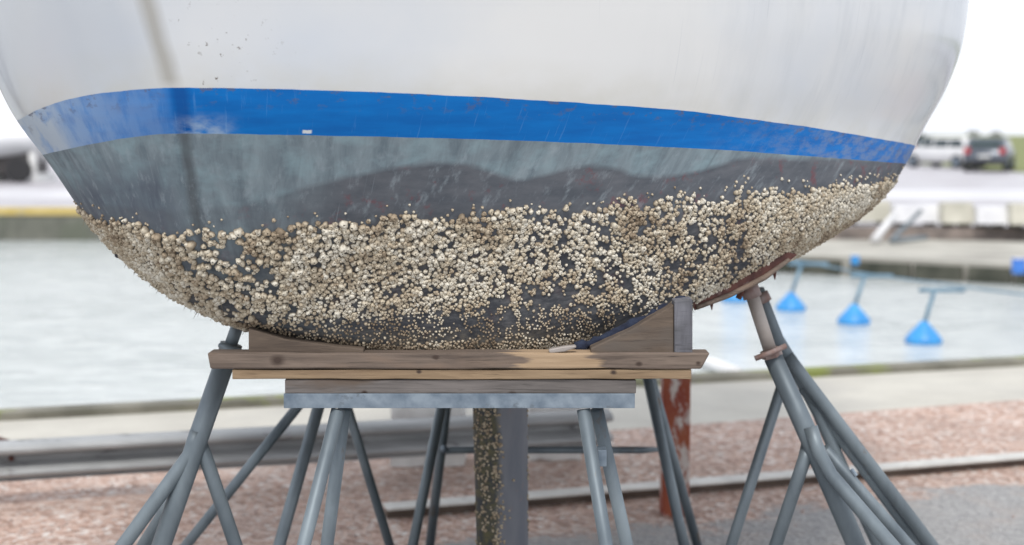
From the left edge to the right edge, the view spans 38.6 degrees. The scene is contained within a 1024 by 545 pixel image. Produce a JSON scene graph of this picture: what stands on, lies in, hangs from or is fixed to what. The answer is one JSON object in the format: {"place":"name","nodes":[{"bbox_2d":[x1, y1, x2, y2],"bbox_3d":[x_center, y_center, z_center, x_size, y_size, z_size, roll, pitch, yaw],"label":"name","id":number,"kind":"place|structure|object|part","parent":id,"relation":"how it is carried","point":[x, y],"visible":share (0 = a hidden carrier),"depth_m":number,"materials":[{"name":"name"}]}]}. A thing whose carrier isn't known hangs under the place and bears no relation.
{"place":"outdoors","nodes":[
{"label":"outdoors","id":0,"kind":"place"},
{"bbox_2d":[0,215,98,239],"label":"quay wall","id":1,"kind":"structure","parent":0,"point":[42,227],"depth_m":29.05,"materials":[{"name":"concrete"}]},
{"bbox_2d":[0,207,78,214],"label":"edge beam","id":2,"kind":"structure","parent":1,"relation":"on","point":[37,210],"depth_m":28.99,"materials":[{"name":"yellow paint"}]},
{"bbox_2d":[0,240,1023,407],"bbox_3d":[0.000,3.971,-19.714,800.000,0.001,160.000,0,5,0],"label":"water","id":3,"kind":"structure","parent":0,"point":[88,321],"depth_m":15.81,"materials":[{"name":"liquid"}]},
{"bbox_2d":[702,357,742,371],"bbox_3d":[1.800,0.825,13.062,0.107,0.107,0.944,-2,6,-18],"label":"fender tube","id":4,"kind":"object","parent":3,"relation":"on","point":[713,364],"visible":0.42,"depth_m":12.89,"materials":[{"name":"white plastic"}]},
{"bbox_2d":[723,295,746,301],"bbox_3d":[2.938,0.044,18.565,0.638,0.659,0.346,-3,6,-33],"label":"mooring float","id":5,"kind":"object","parent":3,"relation":"on","point":[733,299],"visible":0.16,"depth_m":18.36,"materials":[{"name":"blue paint"}]},
{"bbox_2d":[775,262,828,311],"bbox_3d":[3.459,0.162,17.608,0.635,0.608,0.362,-4,7,-34],"label":"mooring float","id":6,"kind":"object","parent":3,"relation":"on","point":[790,301],"visible":0.94,"depth_m":17.47,"materials":[{"name":"blue paint"}]},
{"bbox_2d":[837,274,892,324],"bbox_3d":[3.949,0.299,16.295,0.640,0.583,0.368,0,5,0],"label":"mooring float","id":7,"kind":"object","parent":3,"relation":"on","point":[853,313],"visible":0.97,"depth_m":16.23,"materials":[{"name":"blue paint"}]},
{"bbox_2d":[777,239,1023,284],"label":"pontoon","id":8,"kind":"object","parent":3,"relation":"on","point":[976,261],"visible":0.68,"depth_m":21.89,"materials":[{"name":"concrete"}]},
{"bbox_2d":[851,255,859,264],"bbox_3d":[4.813,-0.178,20.519,0.127,0.135,0.127,0,5,0],"label":"drum","id":9,"kind":"object","parent":8,"relation":"on","point":[854,259],"visible":1,"depth_m":20.47,"materials":[{"name":"blue plastic"}]},
{"bbox_2d":[870,211,897,243],"bbox_3d":[6.264,-0.761,24.586,0.150,0.523,0.926,4,7,36],"label":"white spar","id":10,"kind":"object","parent":8,"relation":"on","point":[878,234],"visible":1,"depth_m":24.45,"materials":[{"name":"plastic"}]},
{"bbox_2d":[888,209,927,242],"bbox_3d":[6.739,-0.770,24.363,0.450,0.523,1.198,4,7,39],"label":"grey frame","id":11,"kind":"object","parent":8,"relation":"on","point":[894,238],"visible":1,"depth_m":24.19,"materials":[{"name":"metal"}]},
{"bbox_2d":[793,259,1023,295],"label":"mooring line","id":12,"kind":"object","parent":8,"relation":"attached to","point":[912,279],"visible":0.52,"depth_m":15.70,"materials":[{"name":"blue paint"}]},
{"bbox_2d":[1011,258,1023,273],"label":"drum","id":13,"kind":"object","parent":8,"relation":"on","point":[1017,266],"visible":1,"depth_m":19.10,"materials":[{"name":"blue plastic"}]},
{"bbox_2d":[904,288,965,344],"bbox_3d":[4.291,0.443,14.777,0.630,0.585,0.375,0,5,0],"label":"mooring float","id":14,"kind":"object","parent":3,"relation":"on","point":[924,332],"visible":0.96,"depth_m":14.72,"materials":[{"name":"blue paint"}]},
{"bbox_2d":[0,366,1023,439],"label":"quay apron","id":15,"kind":"object","parent":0,"point":[728,401],"depth_m":8.68,"materials":[{"name":"concrete"}]},
{"bbox_2d":[0,163,1023,226],"bbox_3d":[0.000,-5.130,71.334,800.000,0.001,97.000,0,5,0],"label":"parking lot","id":16,"kind":"structure","parent":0,"point":[924,177],"depth_m":45.96,"materials":[{"name":"grey asphalt"}]},
{"bbox_2d":[0,115,55,182],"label":"laid up boat","id":17,"kind":"object","parent":16,"relation":"on","point":[22,159],"visible":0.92,"depth_m":48.90,"materials":[{"name":"white paint"}]},
{"bbox_2d":[0,190,1023,198],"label":"lot marking","id":18,"kind":"object","parent":16,"relation":"on","point":[891,194],"depth_m":38.94,"materials":[{"name":"white paint"}]},
{"bbox_2d":[853,201,890,224],"bbox_3d":[6.307,-1.070,26.093,0.861,0.416,0.491,0,5,0],"label":"barrier","id":19,"kind":"object","parent":16,"relation":"on","point":[880,213],"visible":0.34,"depth_m":25.89,"materials":[{"name":"beige plastic"}]},
{"bbox_2d":[891,205,938,225],"bbox_3d":[7.100,-1.014,25.813,0.824,0.356,0.491,0,5,0],"label":"barrier","id":20,"kind":"object","parent":16,"relation":"on","point":[928,215],"visible":0.86,"depth_m":25.63,"materials":[{"name":"white plastic"}]},
{"bbox_2d":[915,137,932,146],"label":"parked car","id":21,"kind":"object","parent":16,"relation":"on","point":[921,140],"depth_m":80.26,"materials":[{"name":"paint"}]},
{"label":"rear window","id":22,"kind":"part","parent":21,"relation":"part of","materials":[{"name":"glass"}]},
{"bbox_2d":[907,137,985,168],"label":"parked car","id":23,"kind":"object","parent":16,"relation":"on","point":[936,151],"visible":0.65,"depth_m":69.43,"materials":[{"name":"white paint"}]},
{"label":"side window","id":24,"kind":"part","parent":23,"relation":"part of","materials":[{"name":"grey glass"}]},
{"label":"side window","id":25,"kind":"part","parent":23,"relation":"part of","materials":[{"name":"grey glass"}]},
{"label":"side window","id":26,"kind":"part","parent":23,"relation":"part of","materials":[{"name":"grey glass"}]},
{"bbox_2d":[938,202,973,226],"bbox_3d":[7.744,-1.018,25.543,0.574,0.416,0.491,0,5,0],"label":"barrier","id":27,"kind":"object","parent":16,"relation":"on","point":[951,214],"visible":1,"depth_m":25.36,"materials":[{"name":"beige plastic"}]},
{"bbox_2d":[963,137,1014,171],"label":"parked car","id":28,"kind":"object","parent":16,"relation":"on","point":[989,151],"visible":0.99,"depth_m":62.22,"materials":[{"name":"grey paint"}]},
{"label":"rear window","id":29,"kind":"part","parent":28,"relation":"part of","materials":[{"name":"grey glass"}]},
{"bbox_2d":[973,206,1007,226],"bbox_3d":[8.275,-0.971,25.359,0.559,0.356,0.491,0,5,0],"label":"barrier","id":30,"kind":"object","parent":16,"relation":"on","point":[992,216],"visible":0.92,"depth_m":25.18,"materials":[{"name":"white plastic"}]},
{"bbox_2d":[1006,203,1023,227],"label":"barrier","id":31,"kind":"object","parent":16,"relation":"on","point":[1015,211],"visible":0.85,"depth_m":24.99,"materials":[{"name":"beige plastic"}]},
{"bbox_2d":[0,0,1023,134],"label":"sky","id":32,"kind":"structure","parent":0,"point":[984,93],"materials":[{"name":"white"}]},
{"bbox_2d":[832,226,1023,240],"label":"rubble wall","id":33,"kind":"structure","parent":0,"point":[963,233],"depth_m":25.38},
{"bbox_2d":[920,140,1023,171],"bbox_3d":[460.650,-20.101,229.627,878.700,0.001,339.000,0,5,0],"label":"field","id":34,"kind":"structure","parent":0,"point":[1018,146],"depth_m":82.47,"materials":[{"name":"green plant"}]},
{"bbox_2d":[920,135,1023,139],"bbox_3d":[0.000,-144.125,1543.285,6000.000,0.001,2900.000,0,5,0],"label":"land","id":35,"kind":"structure","parent":0,"point":[1015,137],"depth_m":1114.56,"materials":[{"name":"grey plant"}]},
{"bbox_2d":[967,131,979,135],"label":"tree","id":36,"kind":"object","parent":35,"relation":"on","point":[973,133],"visible":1,"depth_m":542.59,"materials":[{"name":"grey plant"}]},
{"bbox_2d":[990,131,1001,135],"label":"tree","id":37,"kind":"object","parent":35,"relation":"on","point":[996,134],"visible":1,"depth_m":545.30,"materials":[{"name":"grey plant"}]},
{"label":"ground","id":38,"kind":"structure","parent":0,"visible":0},
{"bbox_2d":[284,393,634,544],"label":"trestle","id":39,"kind":"object","parent":38,"relation":"on","point":[330,462],"visible":0.88,"depth_m":3.46,"materials":[{"name":"metal"}]},
{"bbox_2d":[285,379,635,392],"bbox_3d":[-0.122,0.265,3.533,0.833,0.035,0.131,0,5,0],"label":"timber","id":40,"kind":"object","parent":39,"relation":"on","point":[460,385],"visible":0.67,"depth_m":3.47,"materials":[{"name":"grey wood"}]},
{"bbox_2d":[232,368,690,378],"bbox_3d":[-0.119,0.235,3.531,1.087,0.024,0.141,0,5,0],"label":"plank","id":41,"kind":"object","parent":40,"relation":"on","point":[573,373],"visible":0.71,"depth_m":3.46,"materials":[{"name":"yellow wood"}]},
{"bbox_2d":[208,349,708,368],"bbox_3d":[-0.126,0.206,3.487,1.185,0.040,0.066,0,5,0],"label":"plank","id":42,"kind":"object","parent":41,"relation":"on","point":[432,359],"visible":0.91,"depth_m":3.46,"materials":[{"name":"brown wood"}]},
{"bbox_2d":[249,326,365,352],"bbox_3d":[-0.488,0.160,3.493,0.273,0.060,0.060,0,5,0],"label":"wood block","id":43,"kind":"object","parent":42,"relation":"on","point":[262,340],"depth_m":3.46,"materials":[{"name":"brown wood"}]},
{"bbox_2d":[549,344,575,352],"bbox_3d":[0.119,0.181,3.466,0.065,0.019,0.020,0,5,0],"label":"wood shim","id":44,"kind":"object","parent":42,"relation":"on","point":[563,348],"visible":1,"depth_m":3.46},
{"bbox_2d":[589,302,673,351],"bbox_3d":[0.285,0.132,3.490,0.197,0.115,0.060,0,5,0],"label":"wood block","id":45,"kind":"object","parent":42,"relation":"on","point":[653,332],"depth_m":3.46,"materials":[{"name":"brown wood"}]},
{"bbox_2d":[574,296,685,349],"bbox_3d":[0.290,0.124,3.517,0.282,0.140,0.037,0,5,0],"label":"padding","id":46,"kind":"object","parent":45,"relation":"on","point":[582,344],"visible":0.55,"depth_m":3.51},
{"bbox_2d":[672,296,691,351],"bbox_3d":[0.405,0.124,3.488,0.044,0.129,0.065,0,5,0],"label":"timber offcut","id":47,"kind":"object","parent":42,"relation":"on","point":[682,324],"visible":0.89,"depth_m":3.46,"materials":[{"name":"grey wood"}]},
{"bbox_2d":[0,0,969,544],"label":"sailing boat","id":48,"kind":"object","parent":39,"relation":"on","point":[458,174],"visible":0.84,"depth_m":3.40,"materials":[{"name":"paint"}]},
{"bbox_2d":[0,400,1023,544],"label":"gravel bed","id":49,"kind":"object","parent":38,"relation":"on","point":[986,507],"visible":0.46,"depth_m":6.46,"materials":[{"name":"brown gravel"}]},
{"bbox_2d":[115,327,242,544],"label":"boat stand","id":50,"kind":"object","parent":49,"relation":"on","point":[164,505],"visible":0.87,"depth_m":3.75,"materials":[{"name":"metal"}]},
{"bbox_2d":[180,408,393,544],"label":"boat stand","id":51,"kind":"object","parent":49,"relation":"on","point":[252,463],"visible":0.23,"depth_m":4.64,"materials":[{"name":"metal"}]},
{"bbox_2d":[0,408,613,481],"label":"guardrail","id":52,"kind":"object","parent":49,"relation":"on","point":[74,456],"visible":0.66,"depth_m":6.53,"materials":[{"name":"metal"}]},
{"bbox_2d":[390,408,466,466],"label":"concrete block","id":53,"kind":"structure","parent":49,"relation":"on","point":[450,460],"depth_m":7.03,"materials":[{"name":"grey concrete"}]},
{"bbox_2d":[408,379,701,544],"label":"trestle","id":54,"kind":"object","parent":49,"relation":"on","point":[438,449],"visible":0.62,"depth_m":5.11,"materials":[{"name":"metal"}]},
{"bbox_2d":[528,408,581,460],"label":"concrete block","id":55,"kind":"structure","parent":49,"relation":"on","point":[555,457],"depth_m":7.17,"materials":[{"name":"grey concrete"}]},
{"bbox_2d":[659,379,690,516],"bbox_3d":[0.682,0.513,6.108,0.174,1.010,0.174,0,5,0],"label":"steel post","id":56,"kind":"object","parent":49,"relation":"on","point":[675,394],"visible":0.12,"depth_m":6.06,"materials":[{"name":"metal"}]},
{"bbox_2d":[382,452,1023,517],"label":"steel bar","id":57,"kind":"object","parent":49,"relation":"on","point":[577,494],"visible":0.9,"depth_m":6.54,"materials":[{"name":"metal"}]},
{"bbox_2d":[0,356,1023,420],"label":"kerb","id":58,"kind":"structure","parent":38,"relation":"on","point":[82,410],"depth_m":8.75,"materials":[{"name":"beige concrete"}]},
{"bbox_2d":[736,284,915,544],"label":"boat stand","id":59,"kind":"object","parent":38,"relation":"on","point":[846,492],"visible":0.91,"depth_m":3.98,"materials":[{"name":"metal"}]},
{"bbox_2d":[693,252,796,309],"bbox_3d":[0.625,0.021,3.940,0.453,0.167,0.197,-3,6,-28],"label":"support pad","id":60,"kind":"object","parent":59,"relation":"on","point":[762,274],"visible":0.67,"depth_m":3.84,"materials":[{"name":"brown wood"}]},
{"bbox_2d":[726,287,938,544],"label":"boat stand","id":61,"kind":"object","parent":38,"relation":"on","point":[837,433],"visible":0.68,"depth_m":4.37,"materials":[{"name":"metal"}]}
]}

